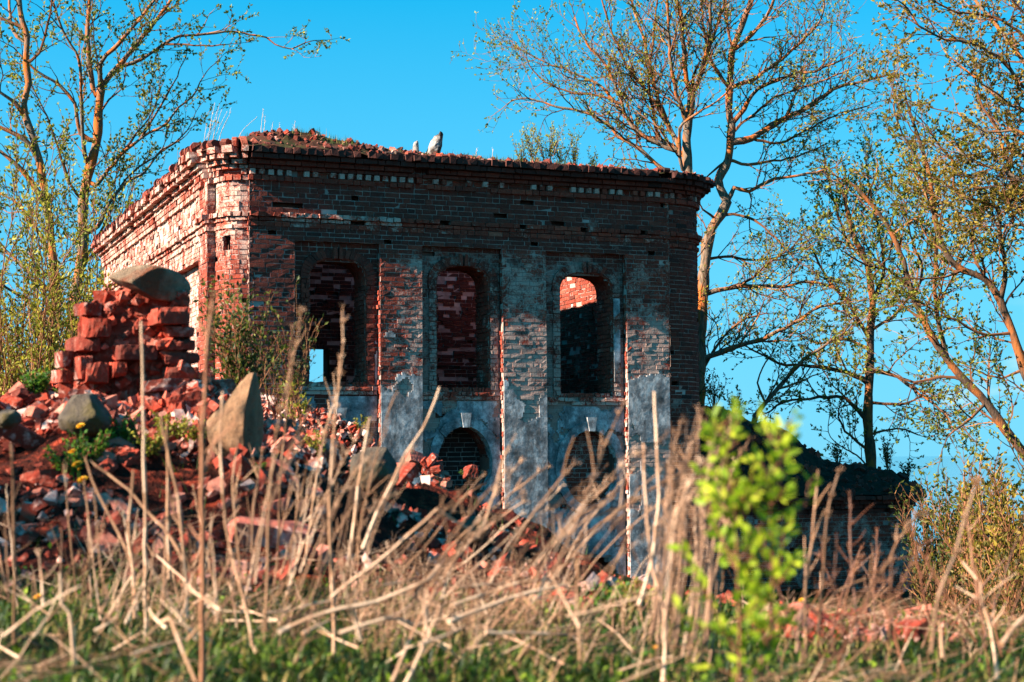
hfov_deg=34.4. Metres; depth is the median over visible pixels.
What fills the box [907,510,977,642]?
dry stalk
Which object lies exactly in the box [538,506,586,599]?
dry stalk
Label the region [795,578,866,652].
dry stalk
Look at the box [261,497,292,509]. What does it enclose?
brick
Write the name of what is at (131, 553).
dry stalk
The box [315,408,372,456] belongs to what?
rubble
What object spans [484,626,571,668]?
dry stalk
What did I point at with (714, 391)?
roof shrub
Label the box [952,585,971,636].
dry stalk
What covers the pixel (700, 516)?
dry stalk
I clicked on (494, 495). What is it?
dry stalk
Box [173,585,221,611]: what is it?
dry stalk
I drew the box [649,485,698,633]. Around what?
dry stalk
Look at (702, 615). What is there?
dry stalk
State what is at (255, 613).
dry stalk
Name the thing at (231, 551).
dry stalk
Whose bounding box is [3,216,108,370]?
wild shrub
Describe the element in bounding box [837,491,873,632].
dry stalk
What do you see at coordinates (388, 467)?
boulder
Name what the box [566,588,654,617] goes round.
dry stalk
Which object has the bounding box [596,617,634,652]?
dry stalk
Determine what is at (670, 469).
dry stalk
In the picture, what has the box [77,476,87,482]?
dandelion
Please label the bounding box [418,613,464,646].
dry stalk
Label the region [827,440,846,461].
roof shrub
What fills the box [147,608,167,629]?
dry stalk
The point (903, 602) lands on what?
dry stalk
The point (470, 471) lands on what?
brick
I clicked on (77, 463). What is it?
dandelion
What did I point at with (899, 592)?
dry stalk
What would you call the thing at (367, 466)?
dry stalk
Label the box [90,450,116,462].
brick
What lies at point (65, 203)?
wild shrub
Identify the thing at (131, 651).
dry stalk
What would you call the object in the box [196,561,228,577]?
brick
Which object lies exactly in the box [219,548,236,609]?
dry stalk
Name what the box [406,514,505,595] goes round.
dry stalk
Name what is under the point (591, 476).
dry stalk
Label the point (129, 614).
dry stalk
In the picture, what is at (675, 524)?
dry stalk
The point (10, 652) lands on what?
dry stalk
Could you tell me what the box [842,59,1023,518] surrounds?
broadleaf tree
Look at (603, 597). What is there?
weed plant
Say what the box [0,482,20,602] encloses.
dry stalk
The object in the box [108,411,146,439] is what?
weed plant
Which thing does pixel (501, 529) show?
dry stalk
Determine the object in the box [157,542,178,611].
dry stalk
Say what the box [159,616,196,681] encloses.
dry stalk
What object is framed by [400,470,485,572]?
dry stalk
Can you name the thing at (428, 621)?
dry stalk
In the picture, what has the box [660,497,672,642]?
dry stalk
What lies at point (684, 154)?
broadleaf tree
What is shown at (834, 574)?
dry stalk
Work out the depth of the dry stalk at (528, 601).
3.33 m
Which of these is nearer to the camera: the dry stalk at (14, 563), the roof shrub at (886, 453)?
the dry stalk at (14, 563)
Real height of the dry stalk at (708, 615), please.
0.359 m
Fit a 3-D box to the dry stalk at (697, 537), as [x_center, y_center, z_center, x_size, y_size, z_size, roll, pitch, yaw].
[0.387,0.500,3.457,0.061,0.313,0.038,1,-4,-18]
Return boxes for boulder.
[0,409,21,429]
[58,393,111,436]
[108,265,190,301]
[206,372,263,457]
[350,447,398,493]
[459,516,490,541]
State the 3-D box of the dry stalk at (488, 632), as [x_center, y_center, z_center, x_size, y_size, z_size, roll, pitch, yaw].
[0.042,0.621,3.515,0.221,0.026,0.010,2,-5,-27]
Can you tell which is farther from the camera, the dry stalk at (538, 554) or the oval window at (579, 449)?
the oval window at (579, 449)
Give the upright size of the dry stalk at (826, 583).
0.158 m
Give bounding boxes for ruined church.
[91,128,924,597]
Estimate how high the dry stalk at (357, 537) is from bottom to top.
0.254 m
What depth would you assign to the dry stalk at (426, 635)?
3.70 m
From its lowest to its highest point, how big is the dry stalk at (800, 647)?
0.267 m
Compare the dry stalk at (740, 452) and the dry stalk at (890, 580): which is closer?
the dry stalk at (890, 580)
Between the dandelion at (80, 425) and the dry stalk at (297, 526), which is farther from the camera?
the dandelion at (80, 425)
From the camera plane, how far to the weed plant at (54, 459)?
6.39 m
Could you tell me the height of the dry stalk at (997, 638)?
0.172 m
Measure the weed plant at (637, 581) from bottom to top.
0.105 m
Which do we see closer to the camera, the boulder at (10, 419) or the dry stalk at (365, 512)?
the dry stalk at (365, 512)
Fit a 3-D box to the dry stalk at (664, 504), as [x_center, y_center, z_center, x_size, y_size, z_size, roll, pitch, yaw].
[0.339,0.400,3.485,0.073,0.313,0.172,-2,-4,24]
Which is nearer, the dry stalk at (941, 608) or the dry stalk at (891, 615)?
the dry stalk at (891, 615)
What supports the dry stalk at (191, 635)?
on the ground at (426, 497)
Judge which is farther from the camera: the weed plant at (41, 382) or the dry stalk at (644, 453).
the weed plant at (41, 382)
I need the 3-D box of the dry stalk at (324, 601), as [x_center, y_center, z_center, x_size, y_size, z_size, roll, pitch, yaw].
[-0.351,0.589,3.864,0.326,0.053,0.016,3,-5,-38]
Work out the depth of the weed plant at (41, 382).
7.88 m
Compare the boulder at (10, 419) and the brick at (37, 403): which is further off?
the brick at (37, 403)
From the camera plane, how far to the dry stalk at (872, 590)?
4.18 m
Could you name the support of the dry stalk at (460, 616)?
on the ground at (426, 497)
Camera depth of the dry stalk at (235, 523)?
4.18 m
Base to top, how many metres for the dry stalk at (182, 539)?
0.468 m
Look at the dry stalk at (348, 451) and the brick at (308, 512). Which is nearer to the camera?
the dry stalk at (348, 451)
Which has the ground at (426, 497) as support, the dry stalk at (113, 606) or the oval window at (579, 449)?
the dry stalk at (113, 606)
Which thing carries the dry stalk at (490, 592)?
on the ground at (426, 497)
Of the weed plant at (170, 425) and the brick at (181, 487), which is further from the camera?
the weed plant at (170, 425)
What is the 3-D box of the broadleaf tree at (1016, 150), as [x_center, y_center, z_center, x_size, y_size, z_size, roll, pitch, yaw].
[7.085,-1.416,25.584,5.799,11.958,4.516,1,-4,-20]
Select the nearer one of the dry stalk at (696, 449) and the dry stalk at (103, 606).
the dry stalk at (103, 606)
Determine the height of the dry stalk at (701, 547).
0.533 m
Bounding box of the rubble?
[0,371,968,641]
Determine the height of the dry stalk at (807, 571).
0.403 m
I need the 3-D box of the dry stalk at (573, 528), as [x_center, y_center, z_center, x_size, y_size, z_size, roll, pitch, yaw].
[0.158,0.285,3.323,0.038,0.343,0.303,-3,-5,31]
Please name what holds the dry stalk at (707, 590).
on the ground at (426, 497)
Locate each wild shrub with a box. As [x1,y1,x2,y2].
[0,115,200,392]
[0,141,140,392]
[0,159,136,374]
[0,202,116,395]
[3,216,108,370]
[192,270,296,395]
[238,276,327,426]
[278,376,307,426]
[887,467,986,604]
[902,539,1003,620]
[904,440,1023,612]
[913,441,1023,595]
[922,545,1023,620]
[923,474,1016,613]
[923,541,1023,626]
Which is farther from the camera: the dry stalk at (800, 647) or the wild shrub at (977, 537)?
the wild shrub at (977, 537)
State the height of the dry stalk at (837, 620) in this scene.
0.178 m
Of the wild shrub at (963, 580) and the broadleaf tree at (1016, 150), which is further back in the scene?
the broadleaf tree at (1016, 150)
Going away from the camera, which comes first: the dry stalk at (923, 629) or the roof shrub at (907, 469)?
the dry stalk at (923, 629)
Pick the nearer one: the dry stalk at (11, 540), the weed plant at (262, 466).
the dry stalk at (11, 540)
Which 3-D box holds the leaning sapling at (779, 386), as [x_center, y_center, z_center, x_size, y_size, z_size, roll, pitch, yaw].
[6.820,0.185,36.857,3.179,3.537,2.291,0,-4,0]
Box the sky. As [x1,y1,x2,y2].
[0,0,1023,456]
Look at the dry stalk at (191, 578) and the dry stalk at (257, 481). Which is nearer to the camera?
the dry stalk at (257, 481)
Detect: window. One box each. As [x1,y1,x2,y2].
[295,247,377,394]
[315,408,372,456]
[423,254,499,399]
[428,413,500,504]
[547,262,624,404]
[555,417,625,515]
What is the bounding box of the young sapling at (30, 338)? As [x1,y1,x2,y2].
[27,300,32,374]
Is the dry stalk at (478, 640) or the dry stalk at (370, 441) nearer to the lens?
the dry stalk at (370, 441)
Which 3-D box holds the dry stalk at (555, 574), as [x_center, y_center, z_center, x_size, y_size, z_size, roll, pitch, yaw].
[0.190,0.438,3.764,0.358,0.302,0.043,2,-5,-28]
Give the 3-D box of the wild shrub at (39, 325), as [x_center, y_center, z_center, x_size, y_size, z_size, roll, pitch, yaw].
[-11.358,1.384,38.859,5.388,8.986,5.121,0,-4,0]
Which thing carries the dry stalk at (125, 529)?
on the ground at (426, 497)
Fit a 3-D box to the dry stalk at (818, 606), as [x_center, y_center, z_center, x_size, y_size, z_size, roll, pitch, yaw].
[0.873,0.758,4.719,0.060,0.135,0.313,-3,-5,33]
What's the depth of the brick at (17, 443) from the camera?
6.78 m
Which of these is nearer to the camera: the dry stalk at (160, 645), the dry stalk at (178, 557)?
the dry stalk at (160, 645)
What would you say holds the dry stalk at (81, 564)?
on the ground at (426, 497)
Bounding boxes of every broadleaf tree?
[0,0,90,367]
[0,0,350,340]
[450,0,768,404]
[640,0,945,405]
[706,55,1018,468]
[780,69,1023,495]
[794,0,1023,288]
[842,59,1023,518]
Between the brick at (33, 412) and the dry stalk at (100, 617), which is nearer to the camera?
the dry stalk at (100, 617)
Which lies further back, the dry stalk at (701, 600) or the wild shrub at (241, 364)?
the wild shrub at (241, 364)
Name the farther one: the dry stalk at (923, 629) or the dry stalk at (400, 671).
the dry stalk at (923, 629)
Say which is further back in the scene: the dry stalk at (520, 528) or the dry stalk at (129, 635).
the dry stalk at (520, 528)
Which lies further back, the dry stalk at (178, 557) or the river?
the river
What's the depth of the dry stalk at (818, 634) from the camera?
4.24 m
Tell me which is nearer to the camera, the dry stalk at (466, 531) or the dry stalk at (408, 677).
the dry stalk at (408, 677)
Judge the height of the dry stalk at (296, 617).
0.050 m
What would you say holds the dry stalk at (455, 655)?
on the ground at (426, 497)
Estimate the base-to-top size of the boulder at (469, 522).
0.115 m
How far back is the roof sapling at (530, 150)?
30.07 m
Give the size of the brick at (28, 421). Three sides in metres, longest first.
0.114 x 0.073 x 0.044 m
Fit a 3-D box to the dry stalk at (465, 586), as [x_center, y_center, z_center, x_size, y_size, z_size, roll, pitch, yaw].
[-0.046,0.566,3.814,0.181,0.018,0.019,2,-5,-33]
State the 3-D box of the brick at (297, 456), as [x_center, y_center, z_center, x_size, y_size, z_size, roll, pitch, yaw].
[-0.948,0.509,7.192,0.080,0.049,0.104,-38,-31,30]
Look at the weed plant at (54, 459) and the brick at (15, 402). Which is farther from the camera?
the brick at (15, 402)
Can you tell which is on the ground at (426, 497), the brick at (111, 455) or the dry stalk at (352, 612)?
the dry stalk at (352, 612)
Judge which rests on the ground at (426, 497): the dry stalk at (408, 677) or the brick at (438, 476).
the dry stalk at (408, 677)
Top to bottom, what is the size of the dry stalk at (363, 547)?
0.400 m
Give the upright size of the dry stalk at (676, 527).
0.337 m
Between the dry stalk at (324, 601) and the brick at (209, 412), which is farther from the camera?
the brick at (209, 412)
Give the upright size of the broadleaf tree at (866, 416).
12.593 m
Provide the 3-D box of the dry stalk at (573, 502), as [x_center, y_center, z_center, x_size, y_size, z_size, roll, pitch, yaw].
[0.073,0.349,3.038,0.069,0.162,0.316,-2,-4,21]
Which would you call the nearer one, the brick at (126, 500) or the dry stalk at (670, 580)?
the dry stalk at (670, 580)
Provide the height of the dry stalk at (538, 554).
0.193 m
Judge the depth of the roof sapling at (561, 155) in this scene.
30.27 m
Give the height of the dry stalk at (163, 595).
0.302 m
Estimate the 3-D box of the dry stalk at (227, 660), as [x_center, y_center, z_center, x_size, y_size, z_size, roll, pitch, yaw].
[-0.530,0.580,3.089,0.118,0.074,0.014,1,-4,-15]
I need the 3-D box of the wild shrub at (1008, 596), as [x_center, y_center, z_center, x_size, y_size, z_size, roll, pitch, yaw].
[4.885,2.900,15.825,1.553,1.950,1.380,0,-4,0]
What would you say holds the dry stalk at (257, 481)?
on the ground at (426, 497)
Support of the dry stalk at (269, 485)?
on the ground at (426, 497)
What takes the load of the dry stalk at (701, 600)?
on the ground at (426, 497)
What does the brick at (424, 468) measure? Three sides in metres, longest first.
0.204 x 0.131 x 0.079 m
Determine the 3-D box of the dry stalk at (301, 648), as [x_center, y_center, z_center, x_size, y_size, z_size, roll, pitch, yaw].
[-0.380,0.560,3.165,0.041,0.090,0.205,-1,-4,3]
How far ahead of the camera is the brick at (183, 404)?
7.43 m
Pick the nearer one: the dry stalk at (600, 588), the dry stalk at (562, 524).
the dry stalk at (600, 588)
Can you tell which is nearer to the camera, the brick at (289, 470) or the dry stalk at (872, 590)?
the dry stalk at (872, 590)
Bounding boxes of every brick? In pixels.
[0,394,22,407]
[0,424,46,449]
[1,440,22,446]
[6,466,22,475]
[7,523,37,530]
[20,468,60,483]
[21,417,34,425]
[25,406,49,418]
[30,401,40,405]
[31,389,48,400]
[39,475,58,487]
[57,494,81,506]
[81,487,94,504]
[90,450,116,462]
[90,457,118,476]
[96,527,120,539]
[103,443,141,466]
[106,437,146,454]
[113,494,138,507]
[124,402,138,409]
[149,429,181,441]
[156,439,180,451]
[165,390,201,406]
[169,482,190,496]
[176,401,195,413]
[191,405,213,419]
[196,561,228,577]
[206,567,225,579]
[211,529,224,537]
[215,379,235,394]
[219,497,232,509]
[227,516,313,549]
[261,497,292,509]
[269,457,301,491]
[283,449,304,460]
[297,505,333,520]
[301,470,315,478]
[304,487,323,497]
[311,528,327,541]
[395,462,418,486]
[405,449,423,465]
[418,456,431,475]
[419,453,437,474]
[430,460,442,473]
[431,471,448,479]
[440,479,451,487]
[443,474,450,480]
[463,464,477,480]
[768,602,815,615]
[774,624,796,632]
[793,611,815,630]
[809,611,845,632]
[829,613,877,621]
[894,619,930,636]
[905,604,934,618]
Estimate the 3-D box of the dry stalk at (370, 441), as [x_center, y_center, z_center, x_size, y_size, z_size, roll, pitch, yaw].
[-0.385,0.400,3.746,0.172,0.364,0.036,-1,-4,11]
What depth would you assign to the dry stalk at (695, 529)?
3.59 m
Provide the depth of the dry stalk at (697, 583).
3.19 m
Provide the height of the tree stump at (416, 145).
0.306 m
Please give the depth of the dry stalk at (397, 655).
3.63 m
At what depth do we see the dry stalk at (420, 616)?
3.40 m
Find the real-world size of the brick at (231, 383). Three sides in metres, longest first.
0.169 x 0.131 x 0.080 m
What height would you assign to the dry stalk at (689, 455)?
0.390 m
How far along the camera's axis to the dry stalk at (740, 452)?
3.34 m
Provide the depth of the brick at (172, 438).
6.90 m
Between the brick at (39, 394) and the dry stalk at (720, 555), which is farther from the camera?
the brick at (39, 394)
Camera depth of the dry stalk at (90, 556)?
4.61 m
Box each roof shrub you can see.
[700,367,732,406]
[726,387,746,407]
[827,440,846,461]
[878,431,895,469]
[898,461,915,480]
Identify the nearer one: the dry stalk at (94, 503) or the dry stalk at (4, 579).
the dry stalk at (94, 503)
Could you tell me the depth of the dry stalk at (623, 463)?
3.06 m
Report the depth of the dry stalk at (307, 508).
4.76 m
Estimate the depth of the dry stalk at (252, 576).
3.65 m
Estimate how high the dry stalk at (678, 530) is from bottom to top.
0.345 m
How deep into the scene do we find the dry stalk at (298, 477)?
4.46 m
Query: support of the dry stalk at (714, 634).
on the ground at (426, 497)
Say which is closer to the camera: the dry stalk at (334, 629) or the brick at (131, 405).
the dry stalk at (334, 629)
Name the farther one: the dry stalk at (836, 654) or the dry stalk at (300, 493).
the dry stalk at (300, 493)
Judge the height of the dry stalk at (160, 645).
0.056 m
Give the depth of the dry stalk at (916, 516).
3.68 m
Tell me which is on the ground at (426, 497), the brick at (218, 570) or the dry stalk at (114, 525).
the dry stalk at (114, 525)
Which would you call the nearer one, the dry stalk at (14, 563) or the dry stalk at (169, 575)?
the dry stalk at (14, 563)
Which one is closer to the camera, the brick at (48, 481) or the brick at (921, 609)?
the brick at (921, 609)
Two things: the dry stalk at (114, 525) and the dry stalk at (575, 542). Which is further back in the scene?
the dry stalk at (575, 542)
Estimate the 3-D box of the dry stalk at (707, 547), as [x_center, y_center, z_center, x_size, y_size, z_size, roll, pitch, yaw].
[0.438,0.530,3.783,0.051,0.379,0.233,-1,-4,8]
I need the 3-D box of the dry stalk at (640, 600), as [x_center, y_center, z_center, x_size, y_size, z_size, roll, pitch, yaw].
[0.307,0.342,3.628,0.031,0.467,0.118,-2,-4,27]
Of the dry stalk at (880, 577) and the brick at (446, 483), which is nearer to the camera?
the dry stalk at (880, 577)
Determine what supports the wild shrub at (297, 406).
on the ground at (426, 497)
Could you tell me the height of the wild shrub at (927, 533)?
2.741 m
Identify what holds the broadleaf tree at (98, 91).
on the ground at (426, 497)
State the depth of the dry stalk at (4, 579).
4.04 m
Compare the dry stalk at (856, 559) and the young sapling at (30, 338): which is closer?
the dry stalk at (856, 559)
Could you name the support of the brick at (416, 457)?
on the brick
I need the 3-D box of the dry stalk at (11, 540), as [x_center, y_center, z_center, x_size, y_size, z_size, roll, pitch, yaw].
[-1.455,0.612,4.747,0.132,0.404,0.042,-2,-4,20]
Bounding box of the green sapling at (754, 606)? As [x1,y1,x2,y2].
[666,394,822,681]
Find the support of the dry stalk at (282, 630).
on the ground at (426, 497)
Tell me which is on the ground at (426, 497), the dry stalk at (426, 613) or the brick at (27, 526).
the dry stalk at (426, 613)
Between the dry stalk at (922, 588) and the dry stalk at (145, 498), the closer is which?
the dry stalk at (145, 498)
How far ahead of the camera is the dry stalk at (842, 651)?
3.55 m
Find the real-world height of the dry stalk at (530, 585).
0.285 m
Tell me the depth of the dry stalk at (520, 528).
4.17 m
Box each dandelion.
[68,449,76,478]
[72,461,81,483]
[76,423,84,457]
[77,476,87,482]
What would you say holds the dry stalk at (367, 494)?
on the ground at (426, 497)
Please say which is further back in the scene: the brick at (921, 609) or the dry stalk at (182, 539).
the brick at (921, 609)
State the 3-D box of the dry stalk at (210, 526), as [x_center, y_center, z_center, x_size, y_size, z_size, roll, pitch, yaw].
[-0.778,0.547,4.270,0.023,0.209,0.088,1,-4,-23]
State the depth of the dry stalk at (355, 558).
4.25 m
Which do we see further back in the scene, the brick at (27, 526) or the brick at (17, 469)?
the brick at (17, 469)
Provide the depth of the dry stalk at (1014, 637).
3.94 m
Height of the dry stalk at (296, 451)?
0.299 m
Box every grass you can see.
[0,380,1023,681]
[0,505,1023,681]
[239,125,696,173]
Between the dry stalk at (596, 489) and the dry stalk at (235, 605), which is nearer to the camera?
the dry stalk at (596, 489)
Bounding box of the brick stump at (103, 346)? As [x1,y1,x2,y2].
[51,286,199,398]
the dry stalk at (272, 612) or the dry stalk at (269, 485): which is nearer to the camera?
the dry stalk at (269, 485)
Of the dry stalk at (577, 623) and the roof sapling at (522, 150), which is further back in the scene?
the roof sapling at (522, 150)
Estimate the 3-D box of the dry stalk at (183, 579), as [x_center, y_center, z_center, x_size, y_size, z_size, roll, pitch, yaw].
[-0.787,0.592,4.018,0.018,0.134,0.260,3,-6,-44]
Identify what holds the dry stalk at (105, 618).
on the ground at (426, 497)
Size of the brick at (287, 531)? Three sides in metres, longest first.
0.304 x 0.149 x 0.090 m
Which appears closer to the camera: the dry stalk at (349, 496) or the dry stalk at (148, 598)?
the dry stalk at (349, 496)
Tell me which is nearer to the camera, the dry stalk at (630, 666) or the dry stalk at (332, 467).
the dry stalk at (332, 467)
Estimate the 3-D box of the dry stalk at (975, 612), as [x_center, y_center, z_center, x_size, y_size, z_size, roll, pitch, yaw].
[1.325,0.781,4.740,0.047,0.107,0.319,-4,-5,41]
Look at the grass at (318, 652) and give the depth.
3.93 m
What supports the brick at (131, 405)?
on the ground at (426, 497)
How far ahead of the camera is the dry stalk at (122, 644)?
3.64 m
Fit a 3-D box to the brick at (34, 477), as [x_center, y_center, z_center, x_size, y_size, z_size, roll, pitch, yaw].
[-1.801,0.526,6.381,0.096,0.057,0.193,-21,-10,18]
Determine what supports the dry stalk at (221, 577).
on the ground at (426, 497)
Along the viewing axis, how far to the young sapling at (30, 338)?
38.43 m
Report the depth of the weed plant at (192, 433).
6.82 m
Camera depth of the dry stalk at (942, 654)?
3.56 m
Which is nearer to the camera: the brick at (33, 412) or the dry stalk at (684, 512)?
the dry stalk at (684, 512)
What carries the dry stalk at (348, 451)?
on the ground at (426, 497)
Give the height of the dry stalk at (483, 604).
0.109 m
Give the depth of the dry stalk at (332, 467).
3.44 m
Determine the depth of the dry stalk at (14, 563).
3.57 m
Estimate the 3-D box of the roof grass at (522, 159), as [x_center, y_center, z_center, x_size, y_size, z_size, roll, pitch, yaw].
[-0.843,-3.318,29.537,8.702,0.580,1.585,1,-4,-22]
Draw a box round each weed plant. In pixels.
[20,366,50,393]
[42,439,96,475]
[61,428,113,460]
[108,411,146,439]
[127,428,177,456]
[149,410,190,438]
[177,420,206,442]
[251,462,266,474]
[299,396,311,410]
[303,429,325,454]
[353,414,370,428]
[590,581,638,611]
[607,577,655,607]
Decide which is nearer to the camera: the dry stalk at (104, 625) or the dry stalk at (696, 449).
the dry stalk at (104, 625)
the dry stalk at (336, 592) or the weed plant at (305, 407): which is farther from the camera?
the weed plant at (305, 407)
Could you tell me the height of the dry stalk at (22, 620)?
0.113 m
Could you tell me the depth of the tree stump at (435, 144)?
28.92 m
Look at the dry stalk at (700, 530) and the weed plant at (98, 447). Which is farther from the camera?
the weed plant at (98, 447)
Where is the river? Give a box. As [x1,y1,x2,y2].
[821,455,1023,566]
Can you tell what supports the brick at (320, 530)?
on the ground at (426, 497)
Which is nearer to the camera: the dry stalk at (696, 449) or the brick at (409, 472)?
the dry stalk at (696, 449)
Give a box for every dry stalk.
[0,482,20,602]
[0,484,17,612]
[0,543,29,592]
[0,630,20,658]
[1,444,22,643]
[2,581,80,636]
[3,627,39,647]
[7,577,48,614]
[26,568,47,621]
[33,581,64,637]
[35,547,61,607]
[46,593,70,622]
[50,525,71,611]
[59,573,76,665]
[63,461,79,602]
[76,563,101,610]
[83,480,101,619]
[83,519,96,614]
[84,456,130,561]
[89,460,182,562]
[90,487,108,594]
[94,575,131,640]
[94,612,118,631]
[98,584,108,614]
[99,603,166,674]
[102,570,167,621]
[112,618,153,654]
[113,633,140,651]
[115,501,155,610]
[116,503,151,600]
[116,512,143,611]
[124,565,148,623]
[127,470,136,617]
[130,634,199,659]
[140,321,148,642]
[143,566,199,638]
[146,541,174,599]
[146,559,196,639]
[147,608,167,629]
[149,620,210,641]
[156,555,215,614]
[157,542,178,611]
[158,504,177,611]
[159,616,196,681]
[160,418,188,617]
[162,528,188,595]
[163,487,198,606]
[166,426,171,578]
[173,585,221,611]
[179,525,205,621]
[183,591,214,617]
[186,518,214,619]
[186,602,216,641]
[189,291,235,681]
[191,485,222,624]
[196,631,258,671]
[197,538,217,623]
[205,525,241,625]
[206,513,215,572]
[214,391,258,653]
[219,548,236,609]
[222,463,261,581]
[222,605,278,621]
[226,619,275,622]
[228,518,264,612]
[230,553,234,606]
[230,583,240,628]
[232,439,255,594]
[247,445,264,569]
[249,406,312,585]
[249,436,286,582]
[252,439,304,568]
[264,305,305,630]
[264,582,299,648]
[266,323,306,556]
[267,599,305,614]
[273,461,298,586]
[277,564,439,634]
[280,476,323,574]
[282,588,337,624]
[285,459,308,609]
[288,470,344,592]
[288,509,322,588]
[289,404,339,575]
[290,473,306,568]
[293,605,321,663]
[295,455,370,602]
[296,459,325,569]
[299,419,370,572]
[300,578,417,607]
[301,616,344,634]
[303,353,341,565]
[306,615,358,648]
[308,437,376,597]
[310,498,362,603]
[311,429,342,587]
[328,304,348,661]
[330,508,468,599]
[331,481,396,577]
[334,454,364,578]
[336,519,380,604]
[338,409,379,578]
[338,617,418,635]
[340,486,377,595]
[340,552,361,640]
[346,417,370,565]
[347,451,381,586]
[351,455,384,603]
[353,388,396,569]
[355,446,414,598]
[361,387,440,549]
[377,590,440,622]
[377,644,417,667]
[385,479,490,582]
[389,478,479,581]
[390,433,517,681]
[399,579,430,636]
[399,621,450,647]
[399,640,435,672]
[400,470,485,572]
[404,604,440,681]
[405,516,505,581]
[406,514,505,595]
[412,463,551,599]
[415,466,510,599]
[418,590,428,652]
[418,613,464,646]
[419,611,462,624]
[426,463,527,591]
[437,467,510,578]
[437,643,463,663]
[440,456,525,598]
[440,509,526,578]
[443,496,529,573]
[444,499,552,598]
[447,583,567,624]
[451,577,569,606]
[457,582,522,588]
[462,598,508,627]
[465,468,598,588]
[468,627,491,649]
[470,572,487,614]
[479,521,555,599]
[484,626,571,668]
[484,630,577,636]
[489,585,541,629]
[490,484,565,582]
[495,489,617,593]
[499,437,580,571]
[499,636,531,655]
[501,580,538,614]
[504,486,587,580]
[505,463,608,593]
[520,476,630,572]
[528,478,617,587]
[530,483,599,599]
[531,468,662,603]
[533,445,640,566]
[536,429,678,570]
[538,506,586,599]
[540,570,580,627]
[546,472,683,575]
[549,521,576,611]
[553,400,627,573]
[557,467,634,576]
[558,493,646,573]
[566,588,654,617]
[567,544,581,659]
[570,462,708,605]
[570,486,652,598]
[579,488,681,581]
[582,526,632,611]
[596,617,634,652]
[617,655,674,671]
[637,391,660,605]
[641,423,677,658]
[642,443,666,681]
[642,462,687,641]
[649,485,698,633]
[652,459,697,608]
[653,447,695,634]
[654,417,683,619]
[654,495,690,628]
[655,414,687,629]
[655,451,719,606]
[656,527,683,641]
[657,461,689,616]
[660,473,690,638]
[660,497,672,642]
[663,455,704,642]
[664,467,698,604]
[664,507,690,647]
[665,438,692,605]
[668,414,708,614]
[672,405,701,636]
[672,412,701,611]
[673,487,701,627]
[674,420,706,636]
[674,461,687,645]
[675,447,716,652]
[678,409,705,596]
[680,507,706,656]
[681,432,719,614]
[681,519,700,655]
[686,511,713,646]
[688,463,713,623]
[689,439,722,656]
[689,441,715,606]
[689,491,726,649]
[689,510,718,636]
[692,495,709,662]
[692,495,721,664]
[695,451,713,639]
[701,485,732,620]
[701,541,711,653]
[703,437,734,642]
[705,434,754,621]
[705,467,727,649]
[706,414,731,625]
[708,519,746,666]
[709,457,735,635]
[755,522,804,655]
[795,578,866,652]
[800,579,836,628]
[804,470,830,657]
[805,569,896,681]
[808,586,846,631]
[809,616,831,658]
[812,615,898,681]
[813,533,854,657]
[814,542,858,638]
[816,465,845,630]
[820,576,896,643]
[821,623,863,681]
[829,588,848,654]
[834,545,867,622]
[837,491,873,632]
[839,543,864,631]
[851,508,937,627]
[855,571,891,632]
[858,534,911,621]
[860,526,880,639]
[862,544,885,639]
[863,538,934,650]
[875,548,920,637]
[882,601,912,675]
[882,606,907,665]
[883,554,905,654]
[884,579,928,619]
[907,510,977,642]
[911,528,934,630]
[913,589,934,678]
[922,566,955,647]
[928,597,949,624]
[929,475,982,652]
[937,618,944,656]
[943,556,1007,638]
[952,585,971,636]
[954,561,1017,678]
[955,593,1004,636]
[958,510,987,637]
[973,559,990,678]
[977,528,1022,666]
[987,591,1013,656]
[998,614,1023,645]
[1001,579,1023,648]
[1007,612,1023,654]
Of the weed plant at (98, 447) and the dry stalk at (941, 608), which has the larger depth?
the weed plant at (98, 447)
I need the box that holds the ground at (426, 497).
[0,391,1023,681]
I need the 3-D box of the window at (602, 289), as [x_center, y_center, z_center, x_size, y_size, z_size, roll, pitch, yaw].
[1.183,-0.116,29.732,1.522,2.560,0.760,1,-4,-22]
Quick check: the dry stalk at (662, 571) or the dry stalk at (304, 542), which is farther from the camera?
the dry stalk at (304, 542)
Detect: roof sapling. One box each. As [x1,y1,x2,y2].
[511,130,530,158]
[521,121,541,160]
[527,115,567,160]
[551,125,576,163]
[561,129,580,162]
[587,146,597,164]
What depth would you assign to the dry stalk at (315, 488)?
4.59 m
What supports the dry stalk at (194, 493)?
on the ground at (426, 497)
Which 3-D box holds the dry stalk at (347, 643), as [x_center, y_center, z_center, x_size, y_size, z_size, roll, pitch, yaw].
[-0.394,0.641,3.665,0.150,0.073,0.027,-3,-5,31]
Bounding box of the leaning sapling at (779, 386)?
[749,273,883,422]
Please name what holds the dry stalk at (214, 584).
on the ground at (426, 497)
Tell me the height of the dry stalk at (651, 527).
0.260 m
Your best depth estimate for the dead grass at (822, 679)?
4.23 m
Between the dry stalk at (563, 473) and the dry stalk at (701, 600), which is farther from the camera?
the dry stalk at (701, 600)

